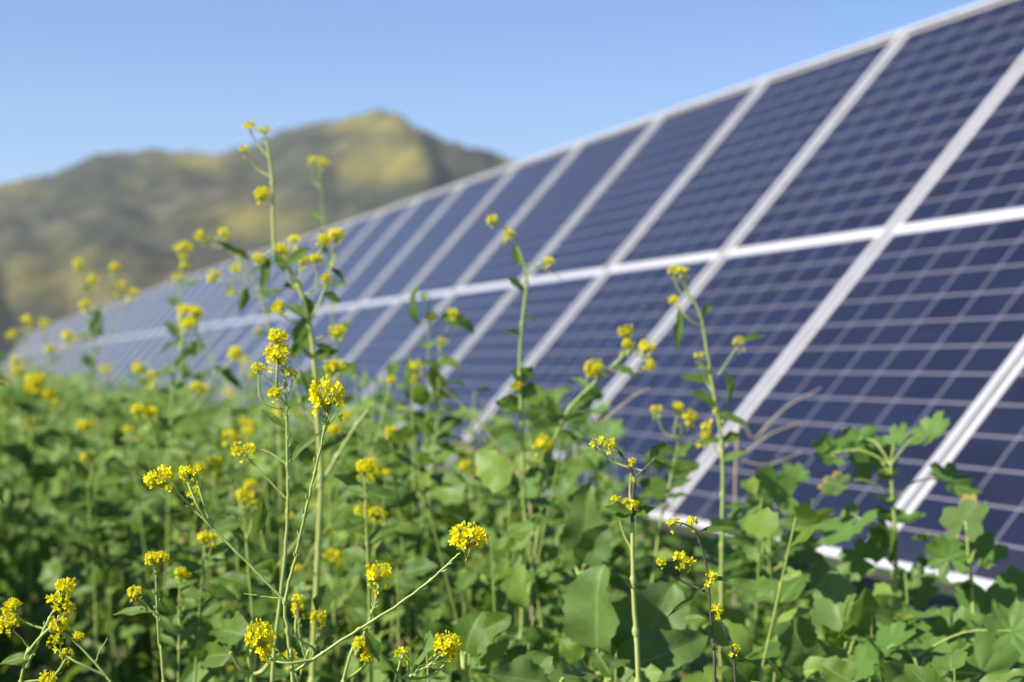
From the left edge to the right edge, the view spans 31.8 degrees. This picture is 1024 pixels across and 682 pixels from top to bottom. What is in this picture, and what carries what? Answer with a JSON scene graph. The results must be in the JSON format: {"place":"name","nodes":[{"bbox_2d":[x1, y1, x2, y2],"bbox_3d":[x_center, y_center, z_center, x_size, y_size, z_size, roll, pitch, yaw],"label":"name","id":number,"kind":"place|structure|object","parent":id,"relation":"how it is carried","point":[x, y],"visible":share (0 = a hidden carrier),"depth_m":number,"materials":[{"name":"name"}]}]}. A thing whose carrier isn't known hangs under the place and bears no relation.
{"place":"outdoors","nodes":[
{"label":"outdoors","id":0,"kind":"place"},
{"bbox_2d":[0,109,517,364],"bbox_3d":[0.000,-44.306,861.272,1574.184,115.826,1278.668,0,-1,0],"label":"hills","id":1,"kind":"structure","parent":0,"point":[137,216],"depth_m":520.01,"materials":[{"name":"green plant"}]},
{"bbox_2d":[0,0,984,183],"label":"sky","id":2,"kind":"structure","parent":0,"point":[519,80],"materials":[{"name":"blue"}]},
{"bbox_2d":[10,450,1020,681],"bbox_3d":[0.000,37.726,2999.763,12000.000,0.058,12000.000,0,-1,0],"label":"ground","id":3,"kind":"structure","parent":0,"point":[942,600],"depth_m":7.26,"materials":[{"name":"soil"}]},
{"bbox_2d":[1,371,65,676],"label":"mustard plant","id":4,"kind":"object","parent":3,"relation":"on","point":[23,453],"visible":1,"depth_m":3.40,"materials":[{"name":"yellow plant"}]},
{"bbox_2d":[6,366,73,677],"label":"mustard plant","id":5,"kind":"object","parent":3,"relation":"on","point":[17,370],"visible":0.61,"depth_m":3.92,"materials":[{"name":"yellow plant"}]},
{"bbox_2d":[5,314,78,600],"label":"mustard plant","id":6,"kind":"object","parent":3,"relation":"on","point":[60,387],"visible":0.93,"depth_m":4.20,"materials":[{"name":"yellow plant"}]},
{"bbox_2d":[0,577,111,681],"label":"mustard plant","id":7,"kind":"object","parent":3,"relation":"on","point":[66,587],"visible":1,"depth_m":1.42,"materials":[{"name":"yellow plant"}]},
{"bbox_2d":[60,365,113,456],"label":"mustard plant","id":8,"kind":"object","parent":3,"relation":"on","point":[111,367],"visible":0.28,"depth_m":7.86,"materials":[{"name":"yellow plant"}]},
{"bbox_2d":[61,452,120,681],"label":"mustard plant","id":9,"kind":"object","parent":3,"relation":"on","point":[78,542],"visible":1,"depth_m":2.70,"materials":[{"name":"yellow plant"}]},
{"bbox_2d":[57,419,124,679],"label":"mustard plant","id":10,"kind":"object","parent":3,"relation":"on","point":[82,512],"visible":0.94,"depth_m":3.00,"materials":[{"name":"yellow plant"}]},
{"bbox_2d":[72,257,139,647],"bbox_3d":[-0.882,0.418,3.883,0.147,1.200,0.081,0,-1,12],"label":"mustard plant","id":11,"kind":"object","parent":3,"relation":"on","point":[94,327],"visible":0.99,"depth_m":3.90,"materials":[{"name":"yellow plant"}]},
{"bbox_2d":[69,332,143,579],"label":"mustard plant","id":12,"kind":"object","parent":3,"relation":"on","point":[104,367],"visible":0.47,"depth_m":5.44,"materials":[{"name":"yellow plant"}]},
{"bbox_2d":[106,426,167,681],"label":"mustard plant","id":13,"kind":"object","parent":3,"relation":"on","point":[131,517],"visible":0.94,"depth_m":3.00,"materials":[{"name":"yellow plant"}]},
{"bbox_2d":[113,550,169,681],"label":"mustard plant","id":14,"kind":"object","parent":3,"relation":"on","point":[156,559],"visible":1,"depth_m":1.62,"materials":[{"name":"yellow plant"}]},
{"bbox_2d":[143,566,210,681],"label":"mustard plant","id":15,"kind":"object","parent":3,"relation":"on","point":[188,636],"visible":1,"depth_m":1.95,"materials":[{"name":"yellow plant"}]},
{"bbox_2d":[163,241,206,465],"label":"mustard plant","id":16,"kind":"object","parent":3,"relation":"on","point":[174,330],"visible":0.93,"depth_m":3.60,"materials":[{"name":"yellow plant"}]},
{"bbox_2d":[130,304,242,679],"bbox_3d":[-0.520,0.475,2.895,0.172,1.070,0.094,0,-1,-26],"label":"mustard plant","id":17,"kind":"object","parent":3,"relation":"on","point":[190,418],"visible":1,"depth_m":2.90,"materials":[{"name":"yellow plant"}]},
{"bbox_2d":[131,402,250,681],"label":"mustard plant","id":18,"kind":"object","parent":3,"relation":"on","point":[192,550],"visible":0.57,"depth_m":2.50,"materials":[{"name":"green plant"}]},
{"bbox_2d":[160,529,239,681],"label":"mustard plant","id":19,"kind":"object","parent":3,"relation":"on","point":[221,594],"visible":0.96,"depth_m":1.95,"materials":[{"name":"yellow plant"}]},
{"bbox_2d":[190,381,257,594],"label":"mustard plant","id":20,"kind":"object","parent":3,"relation":"on","point":[203,389],"visible":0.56,"depth_m":3.25,"materials":[{"name":"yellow plant"}]},
{"bbox_2d":[204,429,267,666],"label":"mustard plant","id":21,"kind":"object","parent":3,"relation":"on","point":[242,475],"visible":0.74,"depth_m":2.50,"materials":[{"name":"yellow plant"}]},
{"bbox_2d":[193,227,284,681],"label":"mustard plant","id":22,"kind":"object","parent":3,"relation":"on","point":[244,293],"visible":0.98,"depth_m":2.75,"materials":[{"name":"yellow plant"}]},
{"bbox_2d":[200,312,277,546],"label":"mustard plant","id":23,"kind":"object","parent":3,"relation":"on","point":[244,359],"visible":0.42,"depth_m":4.72,"materials":[{"name":"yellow plant"}]},
{"bbox_2d":[187,354,300,616],"bbox_3d":[-0.529,0.514,3.557,0.250,1.015,0.212,4,-7,-28],"label":"mustard plant","id":24,"kind":"object","parent":3,"relation":"on","point":[275,412],"visible":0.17,"depth_m":3.58,"materials":[{"name":"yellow plant"}]},
{"bbox_2d":[208,487,280,664],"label":"mustard plant","id":25,"kind":"object","parent":3,"relation":"on","point":[233,523],"visible":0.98,"depth_m":2.05,"materials":[{"name":"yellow plant"}]},
{"bbox_2d":[200,610,305,681],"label":"broadleaf weed","id":26,"kind":"object","parent":3,"relation":"on","point":[232,631],"visible":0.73,"depth_m":1.75,"materials":[{"name":"green plant"}]},
{"bbox_2d":[230,328,322,681],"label":"mustard plant","id":27,"kind":"object","parent":3,"relation":"on","point":[277,357],"visible":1,"depth_m":1.68,"materials":[{"name":"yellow plant"}]},
{"bbox_2d":[238,372,314,594],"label":"mustard plant","id":28,"kind":"object","parent":3,"relation":"on","point":[298,412],"visible":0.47,"depth_m":4.10,"materials":[{"name":"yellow plant"}]},
{"bbox_2d":[239,121,368,681],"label":"mustard plant","id":29,"kind":"object","parent":3,"relation":"on","point":[303,336],"visible":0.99,"depth_m":2.25,"materials":[{"name":"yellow plant"}]},
{"bbox_2d":[237,423,373,681],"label":"mustard plant","id":30,"kind":"object","parent":3,"relation":"on","point":[271,566],"visible":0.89,"depth_m":2.32,"materials":[{"name":"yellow plant"}]},
{"bbox_2d":[282,584,334,681],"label":"mustard plant","id":31,"kind":"object","parent":3,"relation":"on","point":[323,598],"visible":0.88,"depth_m":1.70,"materials":[{"name":"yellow plant"}]},
{"bbox_2d":[143,375,488,681],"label":"mustard plant","id":32,"kind":"object","parent":3,"relation":"on","point":[261,637],"visible":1,"depth_m":1.45,"materials":[{"name":"yellow plant"}]},
{"bbox_2d":[237,376,395,681],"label":"mustard plant","id":33,"kind":"object","parent":3,"relation":"on","point":[347,415],"visible":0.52,"depth_m":2.55,"materials":[{"name":"green plant"}]},
{"bbox_2d":[308,156,357,666],"bbox_3d":[-0.315,0.342,3.179,0.095,1.343,0.083,0,-1,0],"label":"mustard plant","id":34,"kind":"object","parent":3,"relation":"on","point":[320,219],"visible":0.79,"depth_m":3.20,"materials":[{"name":"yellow plant"}]},
{"bbox_2d":[285,469,390,681],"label":"mustard plant","id":35,"kind":"object","parent":3,"relation":"on","point":[348,618],"visible":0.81,"depth_m":2.47,"materials":[{"name":"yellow plant"}]},
{"bbox_2d":[333,458,399,681],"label":"mustard plant","id":36,"kind":"object","parent":3,"relation":"on","point":[355,487],"visible":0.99,"depth_m":2.00,"materials":[{"name":"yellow plant"}]},
{"bbox_2d":[328,491,404,661],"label":"mustard plant","id":37,"kind":"object","parent":3,"relation":"on","point":[384,639],"visible":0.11,"depth_m":2.98,"materials":[{"name":"green plant"}]},
{"bbox_2d":[341,560,392,681],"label":"mustard plant","id":38,"kind":"object","parent":3,"relation":"on","point":[368,641],"visible":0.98,"depth_m":1.62,"materials":[{"name":"yellow plant"}]},
{"bbox_2d":[336,548,407,676],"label":"mustard plant","id":39,"kind":"object","parent":3,"relation":"on","point":[389,650],"visible":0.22,"depth_m":2.63,"materials":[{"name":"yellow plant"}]},
{"bbox_2d":[338,505,406,681],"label":"mustard plant","id":40,"kind":"object","parent":3,"relation":"on","point":[360,597],"visible":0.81,"depth_m":2.19,"materials":[{"name":"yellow plant"}]},
{"bbox_2d":[70,395,699,594],"bbox_3d":[-7.828,0.631,32.784,0.905,2.041,62.960,0,-1,-18],"label":"panel rack","id":41,"kind":"object","parent":3,"relation":"on","point":[680,549],"depth_m":6.30,"materials":[{"name":"metal"}]},
{"bbox_2d":[36,314,86,369],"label":"solar panel","id":42,"kind":"object","parent":41,"relation":"attached to","point":[72,330],"visible":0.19,"depth_m":38.63,"materials":[{"name":"glass"}]},
{"bbox_2d":[40,310,93,368],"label":"solar panel","id":43,"kind":"object","parent":41,"relation":"attached to","point":[64,341],"visible":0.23,"depth_m":37.64,"materials":[{"name":"glass"}]},
{"bbox_2d":[38,309,97,373],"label":"solar panel","id":44,"kind":"object","parent":41,"relation":"attached to","point":[75,333],"visible":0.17,"depth_m":36.64,"materials":[{"name":"glass"}]},
{"bbox_2d":[44,305,108,372],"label":"solar panel","id":45,"kind":"object","parent":41,"relation":"attached to","point":[65,350],"visible":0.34,"depth_m":34.54,"materials":[{"name":"glass"}]},
{"bbox_2d":[47,303,113,372],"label":"solar panel","id":46,"kind":"object","parent":41,"relation":"attached to","point":[70,348],"visible":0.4,"depth_m":33.52,"materials":[{"name":"glass"}]},
{"bbox_2d":[50,301,118,375],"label":"solar panel","id":47,"kind":"object","parent":41,"relation":"attached to","point":[83,338],"visible":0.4,"depth_m":32.54,"materials":[{"name":"glass"}]},
{"bbox_2d":[55,299,124,374],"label":"solar panel","id":48,"kind":"object","parent":41,"relation":"attached to","point":[81,345],"visible":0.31,"depth_m":31.54,"materials":[{"name":"glass"}]},
{"bbox_2d":[53,297,130,382],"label":"solar panel","id":49,"kind":"object","parent":41,"relation":"attached to","point":[105,323],"visible":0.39,"depth_m":30.52,"materials":[{"name":"glass"}]},
{"bbox_2d":[53,295,136,383],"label":"solar panel","id":50,"kind":"object","parent":41,"relation":"attached to","point":[104,329],"visible":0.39,"depth_m":29.53,"materials":[{"name":"glass"}]},
{"bbox_2d":[65,292,144,376],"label":"solar panel","id":51,"kind":"object","parent":41,"relation":"attached to","point":[97,342],"visible":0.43,"depth_m":28.52,"materials":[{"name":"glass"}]},
{"bbox_2d":[67,289,152,381],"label":"solar panel","id":52,"kind":"object","parent":41,"relation":"attached to","point":[130,311],"visible":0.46,"depth_m":27.57,"materials":[{"name":"glass"}]},
{"bbox_2d":[71,287,160,381],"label":"solar panel","id":53,"kind":"object","parent":41,"relation":"attached to","point":[129,319],"visible":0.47,"depth_m":26.52,"materials":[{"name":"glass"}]},
{"bbox_2d":[83,284,168,374],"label":"solar panel","id":54,"kind":"object","parent":41,"relation":"attached to","point":[126,328],"visible":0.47,"depth_m":25.52,"materials":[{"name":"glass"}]},
{"bbox_2d":[88,280,179,379],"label":"solar panel","id":55,"kind":"object","parent":41,"relation":"attached to","point":[135,325],"visible":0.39,"depth_m":24.50,"materials":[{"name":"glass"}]},
{"bbox_2d":[90,277,188,382],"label":"solar panel","id":56,"kind":"object","parent":41,"relation":"attached to","point":[137,331],"visible":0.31,"depth_m":23.49,"materials":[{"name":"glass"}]},
{"bbox_2d":[91,272,201,397],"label":"solar panel","id":57,"kind":"object","parent":41,"relation":"attached to","point":[141,334],"visible":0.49,"depth_m":22.44,"materials":[{"name":"glass"}]},
{"bbox_2d":[95,268,213,394],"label":"solar panel","id":58,"kind":"object","parent":41,"relation":"attached to","point":[150,334],"visible":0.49,"depth_m":21.45,"materials":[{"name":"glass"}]},
{"bbox_2d":[105,263,227,393],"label":"solar panel","id":59,"kind":"object","parent":41,"relation":"attached to","point":[173,319],"visible":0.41,"depth_m":20.47,"materials":[{"name":"glass"}]},
{"bbox_2d":[112,258,242,393],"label":"solar panel","id":60,"kind":"object","parent":41,"relation":"attached to","point":[167,336],"visible":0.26,"depth_m":19.47,"materials":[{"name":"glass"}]},
{"bbox_2d":[124,252,259,391],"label":"solar panel","id":61,"kind":"object","parent":41,"relation":"attached to","point":[205,307],"visible":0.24,"depth_m":18.41,"materials":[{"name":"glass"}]},
{"bbox_2d":[141,248,273,392],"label":"solar panel","id":62,"kind":"object","parent":41,"relation":"attached to","point":[215,309],"visible":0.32,"depth_m":17.43,"materials":[{"name":"glass"}]},
{"bbox_2d":[156,239,296,388],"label":"solar panel","id":63,"kind":"object","parent":41,"relation":"attached to","point":[221,318],"visible":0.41,"depth_m":16.40,"materials":[{"name":"glass"}]},
{"bbox_2d":[167,230,322,395],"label":"solar panel","id":64,"kind":"object","parent":41,"relation":"attached to","point":[226,330],"visible":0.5,"depth_m":15.36,"materials":[{"name":"glass"}]},
{"bbox_2d":[173,220,351,405],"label":"solar panel","id":65,"kind":"object","parent":41,"relation":"attached to","point":[242,333],"visible":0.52,"depth_m":14.42,"materials":[{"name":"glass"}]},
{"bbox_2d":[193,210,382,409],"bbox_3d":[-1.694,-0.180,13.258,0.051,1.998,1.048,43,-12,-13],"label":"solar panel","id":66,"kind":"object","parent":41,"relation":"attached to","point":[354,229],"visible":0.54,"depth_m":13.36,"materials":[{"name":"glass"}]},
{"bbox_2d":[213,196,420,426],"bbox_3d":[-1.377,-0.192,12.257,0.050,1.998,1.048,43,-12,-13],"label":"solar panel","id":67,"kind":"object","parent":41,"relation":"attached to","point":[366,243],"visible":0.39,"depth_m":12.42,"materials":[{"name":"glass"}]},
{"bbox_2d":[225,181,463,420],"bbox_3d":[-1.059,-0.205,11.256,0.051,1.998,1.048,43,-12,-13],"label":"solar panel","id":68,"kind":"object","parent":41,"relation":"attached to","point":[389,249],"visible":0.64,"depth_m":11.35,"materials":[{"name":"glass"}]},
{"bbox_2d":[260,163,516,432],"bbox_3d":[-0.741,-0.217,10.256,0.050,1.998,1.048,43,-12,-13],"label":"solar panel","id":69,"kind":"object","parent":41,"relation":"attached to","point":[412,262],"visible":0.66,"depth_m":10.34,"materials":[{"name":"glass"}]},
{"bbox_2d":[288,141,580,440],"bbox_3d":[-0.423,-0.229,9.255,0.051,1.998,1.048,43,-12,-13],"label":"solar panel","id":70,"kind":"object","parent":41,"relation":"attached to","point":[388,338],"visible":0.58,"depth_m":9.32,"materials":[{"name":"glass"}]},
{"bbox_2d":[334,113,661,455],"bbox_3d":[-0.106,-0.241,8.254,0.050,1.998,1.048,43,-12,-13],"label":"solar panel","id":71,"kind":"object","parent":41,"relation":"attached to","point":[479,293],"visible":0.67,"depth_m":8.33,"materials":[{"name":"glass"}]},
{"bbox_2d":[395,77,764,469],"bbox_3d":[0.212,-0.254,7.254,0.051,1.998,1.048,43,-12,-13],"label":"solar panel","id":72,"kind":"object","parent":41,"relation":"attached to","point":[613,214],"visible":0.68,"depth_m":7.27,"materials":[{"name":"glass"}]},
{"bbox_2d":[437,28,904,498],"bbox_3d":[0.530,-0.266,6.253,0.050,1.998,1.048,43,-12,-13],"label":"solar panel","id":73,"kind":"object","parent":41,"relation":"attached to","point":[721,190],"visible":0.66,"depth_m":6.30,"materials":[{"name":"glass"}]},
{"bbox_2d":[538,0,1023,529],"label":"solar panel","id":74,"kind":"object","parent":41,"relation":"attached to","point":[804,238],"visible":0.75,"depth_m":5.25,"materials":[{"name":"glass"}]},
{"bbox_2d":[655,56,1023,577],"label":"solar panel","id":75,"kind":"object","parent":41,"relation":"attached to","point":[917,319],"visible":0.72,"depth_m":4.29,"materials":[{"name":"glass"}]},
{"bbox_2d":[865,343,1023,601],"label":"solar panel","id":76,"kind":"object","parent":41,"relation":"attached to","point":[983,448],"visible":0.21,"depth_m":3.46,"materials":[{"name":"glass"}]},
{"bbox_2d":[367,426,430,670],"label":"mustard plant","id":77,"kind":"object","parent":3,"relation":"on","point":[408,499],"visible":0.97,"depth_m":2.60,"materials":[{"name":"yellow plant"}]},
{"bbox_2d":[379,531,444,681],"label":"mustard plant","id":78,"kind":"object","parent":3,"relation":"on","point":[437,583],"visible":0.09,"depth_m":3.15,"materials":[{"name":"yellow plant"}]},
{"bbox_2d":[384,630,463,681],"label":"mustard plant","id":79,"kind":"object","parent":3,"relation":"on","point":[446,646],"visible":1,"depth_m":1.47,"materials":[{"name":"yellow plant"}]},
{"bbox_2d":[409,308,464,656],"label":"mustard plant","id":80,"kind":"object","parent":3,"relation":"on","point":[445,425],"visible":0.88,"depth_m":2.80,"materials":[{"name":"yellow plant"}]},
{"bbox_2d":[436,460,493,614],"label":"mustard plant","id":81,"kind":"object","parent":3,"relation":"on","point":[451,551],"visible":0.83,"depth_m":2.60,"materials":[{"name":"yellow plant"}]},
{"bbox_2d":[419,609,511,681],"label":"broadleaf weed","id":82,"kind":"object","parent":3,"relation":"on","point":[477,631],"visible":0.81,"depth_m":1.84,"materials":[{"name":"green plant"}]},
{"bbox_2d":[439,385,532,625],"bbox_3d":[-0.036,0.531,2.496,0.131,0.940,0.005,0,-1,0],"label":"dry stalk","id":83,"kind":"object","parent":3,"relation":"on","point":[530,512],"visible":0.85,"depth_m":2.50,"materials":[{"name":"plant"}]},
{"bbox_2d":[0,282,1023,681],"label":"undergrowth","id":84,"kind":"object","parent":3,"relation":"on","point":[494,472],"visible":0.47,"depth_m":3.06,"materials":[{"name":"green plant"}]},
{"bbox_2d":[486,214,562,639],"bbox_3d":[0.007,0.419,2.332,0.085,1.170,0.089,0,-1,35],"label":"mustard plant","id":85,"kind":"object","parent":3,"relation":"on","point":[530,393],"visible":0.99,"depth_m":2.35,"materials":[{"name":"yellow plant"}]},
{"bbox_2d":[488,652,597,681],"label":"broadleaf weed","id":86,"kind":"object","parent":3,"relation":"on","point":[537,668],"visible":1,"depth_m":1.74,"materials":[{"name":"green plant"}]},
{"bbox_2d":[558,482,613,648],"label":"broadleaf weed","id":87,"kind":"object","parent":3,"relation":"on","point":[585,535],"visible":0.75,"depth_m":2.14,"materials":[{"name":"green plant"}]},
{"bbox_2d":[524,324,656,635],"bbox_3d":[0.064,0.488,2.378,0.259,1.023,0.096,0,-1,-10],"label":"mustard plant","id":88,"kind":"object","parent":3,"relation":"on","point":[581,399],"visible":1,"depth_m":2.40,"materials":[{"name":"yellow plant"}]},
{"bbox_2d":[567,474,623,681],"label":"mustard plant","id":89,"kind":"object","parent":3,"relation":"on","point":[615,541],"visible":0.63,"depth_m":2.40,"materials":[{"name":"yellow plant"}]},
{"bbox_2d":[574,388,648,493],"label":"dry stalk","id":90,"kind":"object","parent":3,"relation":"on","point":[593,422],"visible":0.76,"depth_m":2.70,"materials":[{"name":"plant"}]},
{"bbox_2d":[517,564,707,681],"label":"broadleaf weed","id":91,"kind":"object","parent":3,"relation":"on","point":[597,617],"visible":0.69,"depth_m":1.94,"materials":[{"name":"green plant"}]},
{"bbox_2d":[580,436,670,681],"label":"mustard plant","id":92,"kind":"object","parent":3,"relation":"on","point":[658,451],"visible":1,"depth_m":1.70,"materials":[{"name":"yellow plant"}]},
{"bbox_2d":[638,401,710,583],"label":"mustard plant","id":93,"kind":"object","parent":3,"relation":"on","point":[656,487],"visible":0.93,"depth_m":2.40,"materials":[{"name":"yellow plant"}]},
{"bbox_2d":[667,264,765,681],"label":"mustard plant","id":94,"kind":"object","parent":3,"relation":"on","point":[710,401],"visible":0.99,"depth_m":2.30,"materials":[{"name":"green plant"}]},
{"bbox_2d":[656,516,779,681],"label":"mustard plant","id":95,"kind":"object","parent":3,"relation":"on","point":[690,598],"visible":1,"depth_m":1.55,"materials":[{"name":"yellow plant"}]},
{"bbox_2d":[691,462,828,681],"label":"mallow plant","id":96,"kind":"object","parent":3,"relation":"on","point":[779,490],"visible":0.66,"depth_m":2.49,"materials":[{"name":"green plant"}]},
{"bbox_2d":[733,388,820,606],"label":"dry stalk","id":97,"kind":"object","parent":3,"relation":"on","point":[735,478],"visible":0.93,"depth_m":2.90,"materials":[{"name":"plant"}]},
{"bbox_2d":[720,635,910,681],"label":"broadleaf weed","id":98,"kind":"object","parent":3,"relation":"on","point":[835,668],"visible":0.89,"depth_m":1.86,"materials":[{"name":"green plant"}]},
{"bbox_2d":[775,570,879,665],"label":"broadleaf weed","id":99,"kind":"object","parent":3,"relation":"on","point":[833,619],"visible":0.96,"depth_m":1.99,"materials":[{"name":"green plant"}]},
{"bbox_2d":[788,410,981,662],"bbox_3d":[0.486,0.546,2.396,0.248,0.907,0.176,0,-1,-30],"label":"mallow plant","id":100,"kind":"object","parent":3,"relation":"on","point":[878,455],"visible":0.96,"depth_m":2.38,"materials":[{"name":"green plant"}]},
{"bbox_2d":[841,600,1023,681],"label":"mallow plant","id":101,"kind":"object","parent":3,"relation":"on","point":[988,652],"visible":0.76,"depth_m":1.97,"materials":[{"name":"green plant"}]},
{"bbox_2d":[911,493,1023,681],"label":"mallow plant","id":102,"kind":"object","parent":3,"relation":"on","point":[976,602],"visible":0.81,"depth_m":2.20,"materials":[{"name":"green plant"}]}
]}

